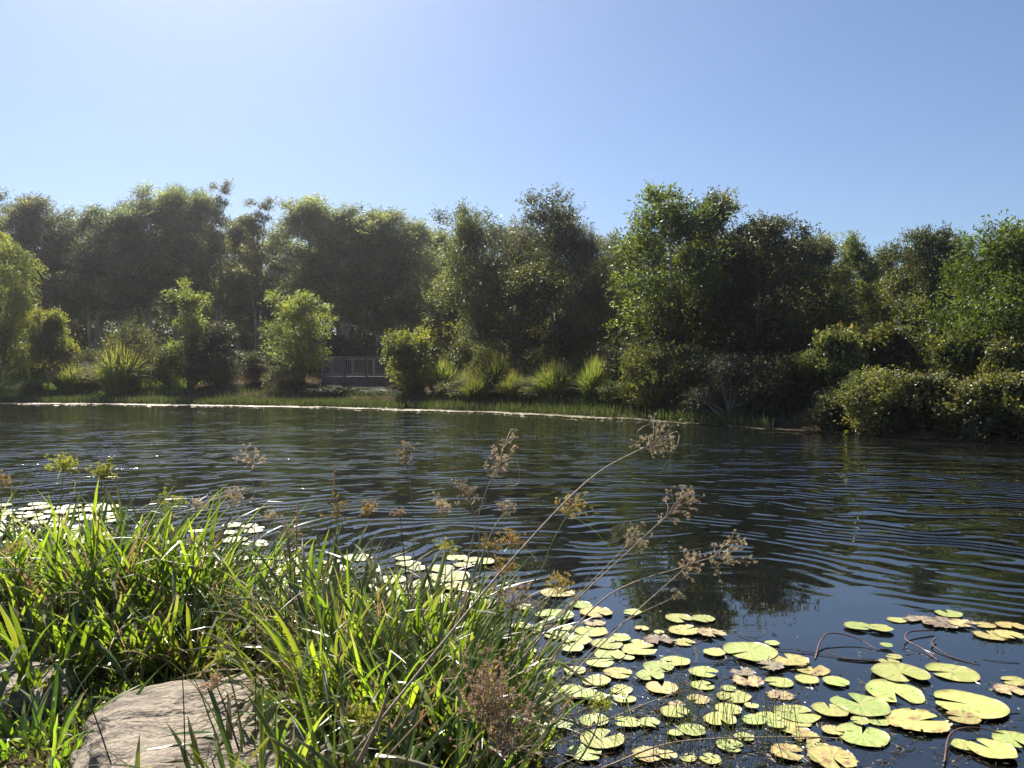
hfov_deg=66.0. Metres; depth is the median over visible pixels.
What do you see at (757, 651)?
lily pad
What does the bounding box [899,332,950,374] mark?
shrub
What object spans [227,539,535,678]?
sedge clump
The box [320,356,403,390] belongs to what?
viewing deck
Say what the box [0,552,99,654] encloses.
sedge clump
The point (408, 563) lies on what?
lily pad
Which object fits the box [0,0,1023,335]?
sky
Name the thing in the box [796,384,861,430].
shrub
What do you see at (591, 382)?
strappy clump
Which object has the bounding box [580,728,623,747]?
lily pad
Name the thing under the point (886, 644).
lily pad
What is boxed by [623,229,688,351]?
tree
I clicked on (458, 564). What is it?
lily pad
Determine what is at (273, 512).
sedge stalk
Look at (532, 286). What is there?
tree
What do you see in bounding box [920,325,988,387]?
shrub
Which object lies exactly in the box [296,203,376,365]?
tree
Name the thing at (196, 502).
sedge stalk
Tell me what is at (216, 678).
sedge stalk
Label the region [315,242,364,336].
tree
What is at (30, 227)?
tree
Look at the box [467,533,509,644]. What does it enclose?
sedge stalk
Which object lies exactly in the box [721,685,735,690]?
lily pad
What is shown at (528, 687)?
sedge clump
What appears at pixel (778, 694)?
lily pad
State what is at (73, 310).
tree
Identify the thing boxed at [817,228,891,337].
tree
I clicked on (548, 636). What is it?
lily pad
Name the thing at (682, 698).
rush tuft
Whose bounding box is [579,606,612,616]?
lily pad
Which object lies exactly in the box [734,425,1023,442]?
floating weed
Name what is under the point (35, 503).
lily pad
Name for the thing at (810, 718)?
lily pad
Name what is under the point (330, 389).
shrub
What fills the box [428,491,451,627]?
sedge stalk
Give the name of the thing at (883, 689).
lily pad
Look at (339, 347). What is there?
shrub
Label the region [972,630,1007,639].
lily pad
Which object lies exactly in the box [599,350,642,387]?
shrub
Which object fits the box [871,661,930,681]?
lily pad
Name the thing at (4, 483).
sedge stalk
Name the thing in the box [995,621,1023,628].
lily pad
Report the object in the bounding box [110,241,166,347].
tree
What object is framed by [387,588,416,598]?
lily pad
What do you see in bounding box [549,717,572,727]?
lily pad
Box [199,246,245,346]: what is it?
tree
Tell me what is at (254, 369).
shrub
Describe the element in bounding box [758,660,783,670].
lily pad
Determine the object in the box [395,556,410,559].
lily pad
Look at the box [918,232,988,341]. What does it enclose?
tree
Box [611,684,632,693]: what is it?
lily pad
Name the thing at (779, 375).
shrub
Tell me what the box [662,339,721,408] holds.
shrub
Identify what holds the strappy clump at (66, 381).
on the ground at (314, 379)
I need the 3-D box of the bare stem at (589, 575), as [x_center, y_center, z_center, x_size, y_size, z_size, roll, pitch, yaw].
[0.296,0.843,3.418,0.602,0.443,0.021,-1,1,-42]
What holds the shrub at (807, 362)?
on the ground at (314, 379)
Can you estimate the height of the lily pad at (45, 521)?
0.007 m
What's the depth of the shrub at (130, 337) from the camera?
50.74 m
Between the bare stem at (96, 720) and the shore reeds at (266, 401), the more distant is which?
the shore reeds at (266, 401)
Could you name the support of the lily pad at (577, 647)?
on the water
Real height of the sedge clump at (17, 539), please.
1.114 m
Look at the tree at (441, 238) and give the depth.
69.14 m
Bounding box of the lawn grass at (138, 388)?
[22,360,220,394]
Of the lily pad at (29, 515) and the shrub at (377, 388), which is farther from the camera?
the shrub at (377, 388)
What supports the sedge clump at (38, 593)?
on the ground at (314, 379)
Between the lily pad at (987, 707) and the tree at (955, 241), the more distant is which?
the tree at (955, 241)
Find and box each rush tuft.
[550,664,591,749]
[581,654,636,748]
[622,685,683,764]
[667,638,728,740]
[714,668,748,748]
[750,661,805,767]
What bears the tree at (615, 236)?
on the ground at (314, 379)
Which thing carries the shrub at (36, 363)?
on the ground at (314, 379)
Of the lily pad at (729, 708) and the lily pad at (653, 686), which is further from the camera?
the lily pad at (653, 686)
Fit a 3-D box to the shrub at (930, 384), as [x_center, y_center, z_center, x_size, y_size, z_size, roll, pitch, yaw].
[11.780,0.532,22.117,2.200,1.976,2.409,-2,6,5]
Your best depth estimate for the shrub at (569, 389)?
34.69 m
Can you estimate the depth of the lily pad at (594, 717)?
3.97 m
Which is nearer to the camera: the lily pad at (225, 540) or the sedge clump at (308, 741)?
the sedge clump at (308, 741)
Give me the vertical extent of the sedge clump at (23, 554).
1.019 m
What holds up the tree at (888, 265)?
on the ground at (314, 379)
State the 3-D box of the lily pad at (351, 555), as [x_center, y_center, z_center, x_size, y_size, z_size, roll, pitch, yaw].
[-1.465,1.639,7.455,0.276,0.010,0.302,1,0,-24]
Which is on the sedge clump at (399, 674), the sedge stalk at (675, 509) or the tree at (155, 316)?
the sedge stalk at (675, 509)
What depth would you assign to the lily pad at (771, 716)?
4.01 m
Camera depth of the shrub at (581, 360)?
36.84 m
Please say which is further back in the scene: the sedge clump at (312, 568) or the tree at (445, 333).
the tree at (445, 333)
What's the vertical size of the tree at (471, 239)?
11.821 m
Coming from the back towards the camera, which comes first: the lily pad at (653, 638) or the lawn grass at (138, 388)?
the lawn grass at (138, 388)
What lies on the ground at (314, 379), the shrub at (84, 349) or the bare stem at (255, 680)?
the shrub at (84, 349)
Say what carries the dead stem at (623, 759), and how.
on the water
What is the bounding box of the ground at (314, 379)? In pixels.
[0,363,1023,767]
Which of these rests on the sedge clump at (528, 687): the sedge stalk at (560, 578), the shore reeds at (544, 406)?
the sedge stalk at (560, 578)
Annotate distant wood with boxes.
[0,280,957,372]
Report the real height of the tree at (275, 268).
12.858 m
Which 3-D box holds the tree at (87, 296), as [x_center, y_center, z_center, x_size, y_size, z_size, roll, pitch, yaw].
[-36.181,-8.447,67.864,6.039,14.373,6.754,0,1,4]
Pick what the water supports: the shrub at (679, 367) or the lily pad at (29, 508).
the lily pad at (29, 508)
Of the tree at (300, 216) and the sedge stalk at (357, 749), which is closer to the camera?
the sedge stalk at (357, 749)
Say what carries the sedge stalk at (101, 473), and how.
on the sedge clump at (38, 593)
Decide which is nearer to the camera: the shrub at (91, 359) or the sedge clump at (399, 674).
the sedge clump at (399, 674)
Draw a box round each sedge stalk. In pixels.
[0,469,12,525]
[0,539,30,594]
[36,451,86,562]
[69,457,126,555]
[140,487,205,562]
[184,533,208,651]
[187,496,208,568]
[187,642,245,746]
[197,671,239,750]
[208,486,252,574]
[232,442,265,613]
[259,507,282,594]
[275,516,309,599]
[292,501,297,604]
[314,701,389,767]
[320,491,350,609]
[326,464,335,586]
[349,413,679,759]
[359,498,377,607]
[389,507,410,610]
[395,440,419,639]
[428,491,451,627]
[428,536,463,649]
[439,637,534,767]
[448,478,482,642]
[449,684,548,767]
[455,428,518,613]
[460,499,516,612]
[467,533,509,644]
[477,491,618,650]
[484,527,528,644]
[484,554,537,658]
[490,572,547,687]
[502,485,705,681]
[512,570,582,675]
[513,521,652,663]
[523,530,757,698]
[536,546,706,713]
[543,587,685,698]
[573,682,620,767]
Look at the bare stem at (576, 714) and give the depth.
2.87 m
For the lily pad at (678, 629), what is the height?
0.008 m
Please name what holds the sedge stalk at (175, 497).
on the sedge clump at (209, 580)
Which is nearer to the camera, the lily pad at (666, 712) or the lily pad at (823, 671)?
the lily pad at (666, 712)
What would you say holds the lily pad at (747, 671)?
on the water
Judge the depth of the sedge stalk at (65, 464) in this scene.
4.11 m
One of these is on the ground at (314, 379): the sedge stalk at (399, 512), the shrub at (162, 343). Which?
the shrub at (162, 343)
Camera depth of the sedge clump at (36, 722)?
3.09 m
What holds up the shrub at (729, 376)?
on the ground at (314, 379)
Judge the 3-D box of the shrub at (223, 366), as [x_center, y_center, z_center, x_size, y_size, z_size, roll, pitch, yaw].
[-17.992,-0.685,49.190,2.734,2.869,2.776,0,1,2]
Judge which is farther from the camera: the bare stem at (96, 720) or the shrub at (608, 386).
the shrub at (608, 386)
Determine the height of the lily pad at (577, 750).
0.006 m
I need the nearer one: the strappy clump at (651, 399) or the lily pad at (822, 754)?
the lily pad at (822, 754)
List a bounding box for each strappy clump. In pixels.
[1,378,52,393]
[34,362,101,393]
[75,340,165,394]
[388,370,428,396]
[414,356,464,396]
[447,365,483,394]
[451,348,527,398]
[452,372,495,402]
[492,369,529,401]
[522,356,577,399]
[565,355,622,403]
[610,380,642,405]
[628,383,673,411]
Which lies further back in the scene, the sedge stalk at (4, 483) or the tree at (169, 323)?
the tree at (169, 323)
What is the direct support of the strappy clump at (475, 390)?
on the ground at (314, 379)
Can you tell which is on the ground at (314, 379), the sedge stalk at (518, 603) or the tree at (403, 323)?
the tree at (403, 323)
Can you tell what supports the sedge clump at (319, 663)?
on the ground at (314, 379)
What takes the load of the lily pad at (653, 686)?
on the water
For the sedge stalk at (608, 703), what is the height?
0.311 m
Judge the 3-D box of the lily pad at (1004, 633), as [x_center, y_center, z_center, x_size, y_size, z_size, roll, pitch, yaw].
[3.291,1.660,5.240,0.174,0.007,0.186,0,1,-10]
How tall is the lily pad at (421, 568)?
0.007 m
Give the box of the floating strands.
[539,639,1018,767]
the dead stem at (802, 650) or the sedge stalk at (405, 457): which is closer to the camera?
the sedge stalk at (405, 457)
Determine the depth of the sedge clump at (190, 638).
3.80 m
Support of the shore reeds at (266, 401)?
on the ground at (314, 379)
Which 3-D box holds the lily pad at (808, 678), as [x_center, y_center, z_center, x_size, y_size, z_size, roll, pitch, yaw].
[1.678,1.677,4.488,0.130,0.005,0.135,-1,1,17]
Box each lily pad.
[15,511,32,513]
[16,513,43,517]
[18,507,37,509]
[24,520,47,523]
[28,502,46,504]
[32,505,52,507]
[34,515,56,518]
[55,509,72,512]
[222,523,242,526]
[222,537,247,541]
[243,540,266,544]
[244,529,262,532]
[344,554,372,560]
[375,575,405,582]
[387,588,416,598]
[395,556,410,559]
[396,561,420,565]
[407,565,427,569]
[413,579,441,586]
[428,565,453,571]
[429,570,469,581]
[443,581,475,589]
[447,555,466,559]
[453,562,471,566]
[464,557,493,563]
[535,609,573,620]
[540,587,574,596]
[544,631,568,638]
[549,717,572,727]
[558,684,585,696]
[559,625,571,629]
[562,635,591,644]
[562,643,583,650]
[564,666,585,673]
[567,744,600,760]
[570,601,592,607]
[574,625,607,635]
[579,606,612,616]
[579,713,608,725]
[580,689,606,700]
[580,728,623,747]
[582,674,610,684]
[583,619,604,625]
[586,657,613,666]
[591,638,622,648]
[594,648,624,659]
[603,667,631,678]
[610,633,630,640]
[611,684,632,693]
[613,694,635,702]
[614,716,640,726]
[621,642,656,654]
[622,655,634,659]
[624,609,641,614]
[630,639,643,642]
[632,746,660,761]
[634,625,648,629]
[635,669,663,679]
[640,717,659,725]
[643,634,676,643]
[643,660,673,671]
[645,681,677,693]
[654,630,663,633]
[658,750,677,758]
[660,656,689,665]
[660,705,688,716]
[665,613,692,621]
[667,729,681,735]
[668,624,697,634]
[668,700,684,705]
[673,638,694,645]
[678,723,704,735]
[679,753,694,761]
[687,694,709,703]
[688,666,717,676]
[691,680,712,689]
[692,615,714,621]
[696,627,726,636]
[699,753,721,763]
[703,648,724,655]
[703,711,736,724]
[715,703,741,713]
[716,689,750,702]
[716,739,742,751]
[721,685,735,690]
[723,642,777,660]
[729,667,754,675]
[731,674,764,686]
[733,732,753,740]
[742,714,764,723]
[744,702,758,707]
[756,711,780,720]
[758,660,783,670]
[765,640,779,644]
[765,677,793,686]
[765,690,792,699]
[767,719,783,727]
[768,653,809,665]
[770,743,803,759]
[774,705,820,722]
[776,717,810,733]
[793,730,820,743]
[795,663,830,675]
[795,674,818,682]
[806,742,827,748]
[807,744,858,767]
[811,702,848,715]
[821,724,843,734]
[822,676,849,685]
[830,693,890,715]
[837,722,889,746]
[844,621,871,629]
[851,716,869,724]
[865,679,924,702]
[867,716,888,725]
[868,624,893,630]
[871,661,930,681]
[878,658,899,662]
[880,642,892,646]
[885,708,952,732]
[886,654,902,658]
[887,617,906,622]
[901,614,936,623]
[925,616,961,627]
[925,663,979,681]
[934,609,962,616]
[934,689,1009,718]
[945,618,976,626]
[946,710,980,723]
[949,739,970,749]
[965,738,1017,758]
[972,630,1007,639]
[975,622,995,627]
[991,683,1023,694]
[992,730,1023,747]
[993,629,1023,637]
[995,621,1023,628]
[1001,676,1023,685]
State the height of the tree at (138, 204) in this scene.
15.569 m
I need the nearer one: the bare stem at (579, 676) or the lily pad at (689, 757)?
the bare stem at (579, 676)
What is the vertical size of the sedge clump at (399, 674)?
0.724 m
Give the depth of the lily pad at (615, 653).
4.89 m
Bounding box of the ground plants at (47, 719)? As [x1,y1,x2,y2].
[0,614,256,767]
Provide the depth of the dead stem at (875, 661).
4.78 m
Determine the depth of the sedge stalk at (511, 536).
3.25 m
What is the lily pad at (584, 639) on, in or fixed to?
on the water
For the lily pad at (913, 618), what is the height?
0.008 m
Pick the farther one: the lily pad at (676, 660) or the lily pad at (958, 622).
the lily pad at (958, 622)
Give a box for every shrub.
[1,336,81,373]
[52,344,114,366]
[62,342,106,387]
[94,310,165,388]
[138,337,186,362]
[141,342,186,388]
[171,318,240,387]
[184,345,254,359]
[203,352,244,389]
[228,349,283,363]
[230,351,280,384]
[260,364,306,391]
[266,346,316,367]
[300,384,370,395]
[301,331,369,375]
[348,342,422,375]
[358,386,401,394]
[376,326,439,388]
[417,355,437,382]
[422,331,497,375]
[432,379,467,398]
[463,341,521,381]
[493,337,533,376]
[512,375,548,402]
[516,343,574,390]
[543,381,582,402]
[563,349,608,396]
[566,340,622,374]
[595,378,624,404]
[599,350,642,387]
[611,332,666,371]
[614,339,680,411]
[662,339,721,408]
[677,349,776,419]
[707,354,755,388]
[733,349,822,413]
[780,346,834,409]
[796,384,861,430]
[809,321,874,408]
[817,362,921,434]
[832,317,919,396]
[886,367,968,433]
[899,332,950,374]
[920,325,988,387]
[928,373,1003,440]
[966,367,1023,440]
[969,332,1023,379]
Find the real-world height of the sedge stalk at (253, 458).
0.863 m
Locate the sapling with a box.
[159,277,212,387]
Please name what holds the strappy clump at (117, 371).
on the ground at (314, 379)
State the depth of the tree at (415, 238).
61.09 m
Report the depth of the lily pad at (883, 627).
5.36 m
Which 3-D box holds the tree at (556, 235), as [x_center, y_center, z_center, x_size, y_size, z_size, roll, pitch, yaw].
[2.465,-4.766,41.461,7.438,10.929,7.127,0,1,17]
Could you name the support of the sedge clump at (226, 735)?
on the ground at (314, 379)
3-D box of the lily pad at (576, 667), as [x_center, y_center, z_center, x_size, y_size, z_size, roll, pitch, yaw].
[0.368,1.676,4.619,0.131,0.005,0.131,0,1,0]
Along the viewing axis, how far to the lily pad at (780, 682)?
4.46 m
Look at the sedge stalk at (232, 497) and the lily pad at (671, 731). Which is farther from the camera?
the sedge stalk at (232, 497)
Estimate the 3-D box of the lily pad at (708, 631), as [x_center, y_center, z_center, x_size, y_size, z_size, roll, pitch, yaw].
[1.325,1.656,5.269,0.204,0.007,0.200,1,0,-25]
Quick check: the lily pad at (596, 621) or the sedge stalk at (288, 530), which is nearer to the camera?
the sedge stalk at (288, 530)
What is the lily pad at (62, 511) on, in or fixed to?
on the water
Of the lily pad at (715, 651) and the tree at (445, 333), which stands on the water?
the lily pad at (715, 651)
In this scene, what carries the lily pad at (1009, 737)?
on the water
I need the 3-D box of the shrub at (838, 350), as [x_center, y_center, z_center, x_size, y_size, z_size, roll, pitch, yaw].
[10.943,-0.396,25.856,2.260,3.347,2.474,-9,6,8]
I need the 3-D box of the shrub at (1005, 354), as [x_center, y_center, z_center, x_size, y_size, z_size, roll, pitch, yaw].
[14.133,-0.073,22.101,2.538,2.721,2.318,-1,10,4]
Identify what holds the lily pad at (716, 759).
on the water
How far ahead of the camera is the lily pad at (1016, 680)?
4.47 m
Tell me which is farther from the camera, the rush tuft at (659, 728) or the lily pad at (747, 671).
the lily pad at (747, 671)
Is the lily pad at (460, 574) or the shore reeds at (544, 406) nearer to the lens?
the lily pad at (460, 574)
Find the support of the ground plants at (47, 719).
on the ground at (314, 379)
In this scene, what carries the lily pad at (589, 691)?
on the water
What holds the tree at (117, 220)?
on the ground at (314, 379)
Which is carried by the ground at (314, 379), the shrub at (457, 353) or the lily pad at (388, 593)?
the shrub at (457, 353)
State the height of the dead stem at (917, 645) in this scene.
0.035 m
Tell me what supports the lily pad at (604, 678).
on the water
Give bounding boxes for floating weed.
[0,402,763,428]
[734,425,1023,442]
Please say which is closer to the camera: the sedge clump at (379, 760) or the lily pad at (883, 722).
the sedge clump at (379, 760)
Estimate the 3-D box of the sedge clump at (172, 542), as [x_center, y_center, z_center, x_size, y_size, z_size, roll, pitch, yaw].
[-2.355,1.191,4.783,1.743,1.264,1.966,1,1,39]
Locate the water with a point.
(836, 530)
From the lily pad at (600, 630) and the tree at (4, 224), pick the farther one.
the tree at (4, 224)
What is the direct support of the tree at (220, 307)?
on the ground at (314, 379)
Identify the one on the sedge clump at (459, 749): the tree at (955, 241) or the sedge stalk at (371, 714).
the sedge stalk at (371, 714)
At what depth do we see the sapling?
49.53 m
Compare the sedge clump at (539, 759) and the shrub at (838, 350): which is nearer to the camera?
the sedge clump at (539, 759)
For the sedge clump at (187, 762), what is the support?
on the ground at (314, 379)
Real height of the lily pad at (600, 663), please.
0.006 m
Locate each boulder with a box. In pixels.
[0,659,91,714]
[70,674,437,767]
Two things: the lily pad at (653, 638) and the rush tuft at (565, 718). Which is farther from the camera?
the lily pad at (653, 638)
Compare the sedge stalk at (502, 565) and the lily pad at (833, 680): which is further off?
the lily pad at (833, 680)
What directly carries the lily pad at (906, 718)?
on the water
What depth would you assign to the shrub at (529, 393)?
36.06 m
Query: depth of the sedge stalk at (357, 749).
2.89 m
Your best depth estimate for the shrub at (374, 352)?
54.59 m
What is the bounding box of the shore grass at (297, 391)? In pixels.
[18,384,931,426]
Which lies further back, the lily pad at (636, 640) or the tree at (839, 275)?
the tree at (839, 275)
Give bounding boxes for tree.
[0,186,82,333]
[0,211,30,307]
[0,229,49,385]
[1,243,51,342]
[17,305,83,387]
[36,212,97,335]
[41,237,85,333]
[47,202,115,346]
[63,248,140,347]
[72,202,164,356]
[102,184,184,344]
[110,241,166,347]
[134,179,215,339]
[152,225,216,340]
[164,186,226,319]
[195,178,234,342]
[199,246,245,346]
[210,215,267,351]
[224,264,290,350]
[225,196,278,352]
[243,231,304,347]
[254,287,338,383]
[260,192,350,363]
[284,240,333,340]
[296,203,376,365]
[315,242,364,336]
[326,200,432,375]
[351,261,397,334]
[362,208,448,346]
[391,243,433,377]
[403,256,477,363]
[405,227,463,341]
[416,197,515,366]
[460,213,566,372]
[467,253,540,349]
[486,182,626,366]
[499,230,574,349]
[523,248,613,345]
[553,221,638,361]
[590,272,650,367]
[593,226,653,355]
[601,180,740,396]
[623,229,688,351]
[664,185,780,377]
[697,209,823,382]
[753,231,845,366]
[789,230,872,340]
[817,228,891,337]
[854,247,905,328]
[861,241,936,341]
[881,220,967,348]
[899,209,1023,386]
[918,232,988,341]
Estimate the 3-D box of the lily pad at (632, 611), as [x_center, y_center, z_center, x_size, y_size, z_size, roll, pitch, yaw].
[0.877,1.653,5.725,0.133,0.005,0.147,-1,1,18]
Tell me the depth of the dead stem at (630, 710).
4.03 m
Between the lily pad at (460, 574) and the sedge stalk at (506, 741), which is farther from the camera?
the lily pad at (460, 574)
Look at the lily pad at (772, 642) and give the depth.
5.08 m
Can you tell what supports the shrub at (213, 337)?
on the ground at (314, 379)
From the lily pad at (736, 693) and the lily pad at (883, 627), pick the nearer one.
the lily pad at (736, 693)
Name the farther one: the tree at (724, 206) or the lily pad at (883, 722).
the tree at (724, 206)
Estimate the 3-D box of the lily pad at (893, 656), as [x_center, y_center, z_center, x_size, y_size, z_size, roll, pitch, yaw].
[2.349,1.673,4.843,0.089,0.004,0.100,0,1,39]
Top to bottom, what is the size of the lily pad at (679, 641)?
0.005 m
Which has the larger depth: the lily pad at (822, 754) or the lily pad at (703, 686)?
the lily pad at (703, 686)
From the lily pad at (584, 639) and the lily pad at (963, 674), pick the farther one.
the lily pad at (584, 639)
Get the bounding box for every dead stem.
[579,690,682,731]
[600,736,841,767]
[776,648,836,657]
[814,632,878,659]
[837,657,880,662]
[904,629,938,660]
[931,637,978,664]
[943,727,1003,763]
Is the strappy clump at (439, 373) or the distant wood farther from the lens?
the distant wood
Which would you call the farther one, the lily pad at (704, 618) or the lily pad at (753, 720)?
the lily pad at (704, 618)
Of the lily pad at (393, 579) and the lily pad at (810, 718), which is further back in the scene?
the lily pad at (393, 579)
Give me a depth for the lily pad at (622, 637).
5.17 m
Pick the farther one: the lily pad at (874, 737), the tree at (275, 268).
the tree at (275, 268)
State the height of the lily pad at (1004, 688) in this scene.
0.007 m
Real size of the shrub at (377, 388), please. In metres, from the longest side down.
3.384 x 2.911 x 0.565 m
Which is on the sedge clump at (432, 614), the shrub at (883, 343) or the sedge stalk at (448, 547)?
the sedge stalk at (448, 547)
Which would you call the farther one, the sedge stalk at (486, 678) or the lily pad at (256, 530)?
the lily pad at (256, 530)
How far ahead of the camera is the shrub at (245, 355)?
55.98 m
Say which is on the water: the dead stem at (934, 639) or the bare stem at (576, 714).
the dead stem at (934, 639)
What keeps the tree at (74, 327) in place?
on the ground at (314, 379)
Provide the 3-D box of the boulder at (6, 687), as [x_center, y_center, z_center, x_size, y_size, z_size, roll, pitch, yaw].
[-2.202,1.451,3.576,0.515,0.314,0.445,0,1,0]
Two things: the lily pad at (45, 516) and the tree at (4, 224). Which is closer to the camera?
the lily pad at (45, 516)
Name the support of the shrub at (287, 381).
on the ground at (314, 379)
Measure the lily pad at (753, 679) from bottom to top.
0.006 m
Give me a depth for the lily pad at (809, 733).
3.79 m
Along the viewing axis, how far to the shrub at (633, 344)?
42.58 m
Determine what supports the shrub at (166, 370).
on the ground at (314, 379)
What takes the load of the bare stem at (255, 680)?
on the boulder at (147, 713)
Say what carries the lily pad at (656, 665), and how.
on the water
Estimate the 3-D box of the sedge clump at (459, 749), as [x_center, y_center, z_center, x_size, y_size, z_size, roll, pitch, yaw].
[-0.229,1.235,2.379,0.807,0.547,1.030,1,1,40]
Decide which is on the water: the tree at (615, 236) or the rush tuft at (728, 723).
the rush tuft at (728, 723)
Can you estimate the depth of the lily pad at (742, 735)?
3.79 m
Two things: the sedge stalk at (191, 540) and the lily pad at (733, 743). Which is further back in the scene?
the sedge stalk at (191, 540)
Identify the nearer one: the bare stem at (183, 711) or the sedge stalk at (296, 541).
the bare stem at (183, 711)
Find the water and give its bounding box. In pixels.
[0,402,1023,767]
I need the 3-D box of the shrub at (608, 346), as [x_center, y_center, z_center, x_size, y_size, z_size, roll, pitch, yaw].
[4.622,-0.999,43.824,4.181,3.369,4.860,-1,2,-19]
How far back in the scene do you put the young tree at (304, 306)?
49.36 m
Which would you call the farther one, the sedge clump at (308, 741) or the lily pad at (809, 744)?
the lily pad at (809, 744)
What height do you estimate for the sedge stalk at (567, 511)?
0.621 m
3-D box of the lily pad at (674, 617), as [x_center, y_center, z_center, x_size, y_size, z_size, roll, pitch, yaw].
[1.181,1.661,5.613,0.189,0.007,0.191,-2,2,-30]
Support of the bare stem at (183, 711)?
attached to the sedge clump at (226, 735)
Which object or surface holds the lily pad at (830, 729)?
on the water
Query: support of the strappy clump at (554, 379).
on the ground at (314, 379)
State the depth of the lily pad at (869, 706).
4.12 m
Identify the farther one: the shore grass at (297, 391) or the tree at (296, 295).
the tree at (296, 295)
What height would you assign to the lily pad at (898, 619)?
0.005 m
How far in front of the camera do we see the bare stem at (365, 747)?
2.15 m
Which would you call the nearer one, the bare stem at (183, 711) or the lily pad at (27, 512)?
the bare stem at (183, 711)
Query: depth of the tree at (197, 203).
66.08 m
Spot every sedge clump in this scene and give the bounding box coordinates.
[0,467,313,650]
[0,469,134,635]
[0,471,270,643]
[0,472,233,636]
[0,483,133,621]
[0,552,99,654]
[0,575,149,712]
[0,656,158,767]
[2,564,186,671]
[38,552,257,684]
[67,485,325,652]
[82,696,282,767]
[85,670,399,767]
[108,569,298,690]
[135,734,177,767]
[140,507,416,676]
[159,655,430,767]
[170,548,437,730]
[179,537,354,636]
[193,517,473,674]
[222,661,468,767]
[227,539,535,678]
[233,565,501,748]
[234,595,574,767]
[245,677,544,767]
[293,543,567,691]
[311,605,594,767]
[314,534,580,732]
[326,680,578,767]
[372,622,613,767]
[398,563,626,767]
[428,599,630,750]
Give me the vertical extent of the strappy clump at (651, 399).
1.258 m
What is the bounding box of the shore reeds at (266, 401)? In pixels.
[0,393,409,408]
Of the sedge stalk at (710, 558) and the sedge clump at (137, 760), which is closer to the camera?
the sedge clump at (137, 760)
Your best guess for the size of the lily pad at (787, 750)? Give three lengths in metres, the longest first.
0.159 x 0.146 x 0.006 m
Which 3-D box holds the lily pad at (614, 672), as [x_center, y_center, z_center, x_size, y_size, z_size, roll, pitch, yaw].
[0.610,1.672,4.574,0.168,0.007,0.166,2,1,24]
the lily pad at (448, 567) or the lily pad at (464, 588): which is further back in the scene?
the lily pad at (448, 567)
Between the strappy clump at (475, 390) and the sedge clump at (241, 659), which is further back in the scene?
the strappy clump at (475, 390)
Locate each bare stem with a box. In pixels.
[74,671,111,763]
[180,642,185,761]
[252,597,255,750]
[355,686,390,765]
[384,667,463,759]
[493,677,644,764]
[530,646,612,726]
[537,521,625,638]
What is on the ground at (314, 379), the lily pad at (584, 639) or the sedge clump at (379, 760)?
the sedge clump at (379, 760)
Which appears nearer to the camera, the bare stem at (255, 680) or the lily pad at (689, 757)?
the bare stem at (255, 680)
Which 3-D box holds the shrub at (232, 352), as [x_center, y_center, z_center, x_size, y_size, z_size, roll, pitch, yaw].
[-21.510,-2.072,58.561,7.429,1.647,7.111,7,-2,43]
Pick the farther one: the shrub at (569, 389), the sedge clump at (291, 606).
the shrub at (569, 389)
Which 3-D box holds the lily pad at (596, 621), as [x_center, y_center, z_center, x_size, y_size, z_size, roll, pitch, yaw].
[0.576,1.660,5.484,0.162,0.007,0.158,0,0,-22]
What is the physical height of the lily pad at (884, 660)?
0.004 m
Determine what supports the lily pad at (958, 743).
on the water
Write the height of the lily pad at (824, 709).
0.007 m
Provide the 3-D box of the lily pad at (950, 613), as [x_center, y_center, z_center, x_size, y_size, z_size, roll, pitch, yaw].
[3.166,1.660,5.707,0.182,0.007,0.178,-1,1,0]
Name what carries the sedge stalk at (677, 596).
on the sedge clump at (539, 759)
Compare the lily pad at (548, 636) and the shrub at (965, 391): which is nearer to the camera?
the lily pad at (548, 636)
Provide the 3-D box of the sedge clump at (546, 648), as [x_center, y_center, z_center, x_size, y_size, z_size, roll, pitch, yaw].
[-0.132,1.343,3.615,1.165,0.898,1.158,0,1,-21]
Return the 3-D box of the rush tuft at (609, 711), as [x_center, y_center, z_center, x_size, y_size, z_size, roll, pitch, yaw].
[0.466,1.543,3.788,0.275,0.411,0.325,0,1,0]
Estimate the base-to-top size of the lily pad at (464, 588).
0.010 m
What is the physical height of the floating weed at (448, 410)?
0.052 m
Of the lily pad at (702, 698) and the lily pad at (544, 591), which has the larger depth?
the lily pad at (544, 591)
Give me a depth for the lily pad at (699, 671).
4.59 m
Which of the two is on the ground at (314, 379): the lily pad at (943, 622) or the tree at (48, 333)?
the tree at (48, 333)
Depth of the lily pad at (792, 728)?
3.90 m
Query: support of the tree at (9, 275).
on the ground at (314, 379)
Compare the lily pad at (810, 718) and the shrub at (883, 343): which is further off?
the shrub at (883, 343)
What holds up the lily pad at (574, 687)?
on the water
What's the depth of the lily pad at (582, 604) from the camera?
5.93 m
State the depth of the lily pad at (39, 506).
10.31 m
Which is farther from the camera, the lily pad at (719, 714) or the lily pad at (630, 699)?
the lily pad at (630, 699)
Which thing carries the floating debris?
on the water
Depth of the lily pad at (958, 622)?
5.47 m
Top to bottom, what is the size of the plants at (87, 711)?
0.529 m
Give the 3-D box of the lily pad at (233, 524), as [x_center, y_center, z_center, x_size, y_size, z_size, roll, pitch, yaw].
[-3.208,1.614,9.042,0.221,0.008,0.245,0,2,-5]
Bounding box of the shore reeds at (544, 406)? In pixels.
[393,388,773,428]
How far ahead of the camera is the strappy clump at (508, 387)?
36.72 m
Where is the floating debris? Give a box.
[534,622,1023,767]
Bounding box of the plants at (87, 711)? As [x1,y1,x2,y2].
[0,619,557,767]
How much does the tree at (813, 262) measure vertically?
7.437 m

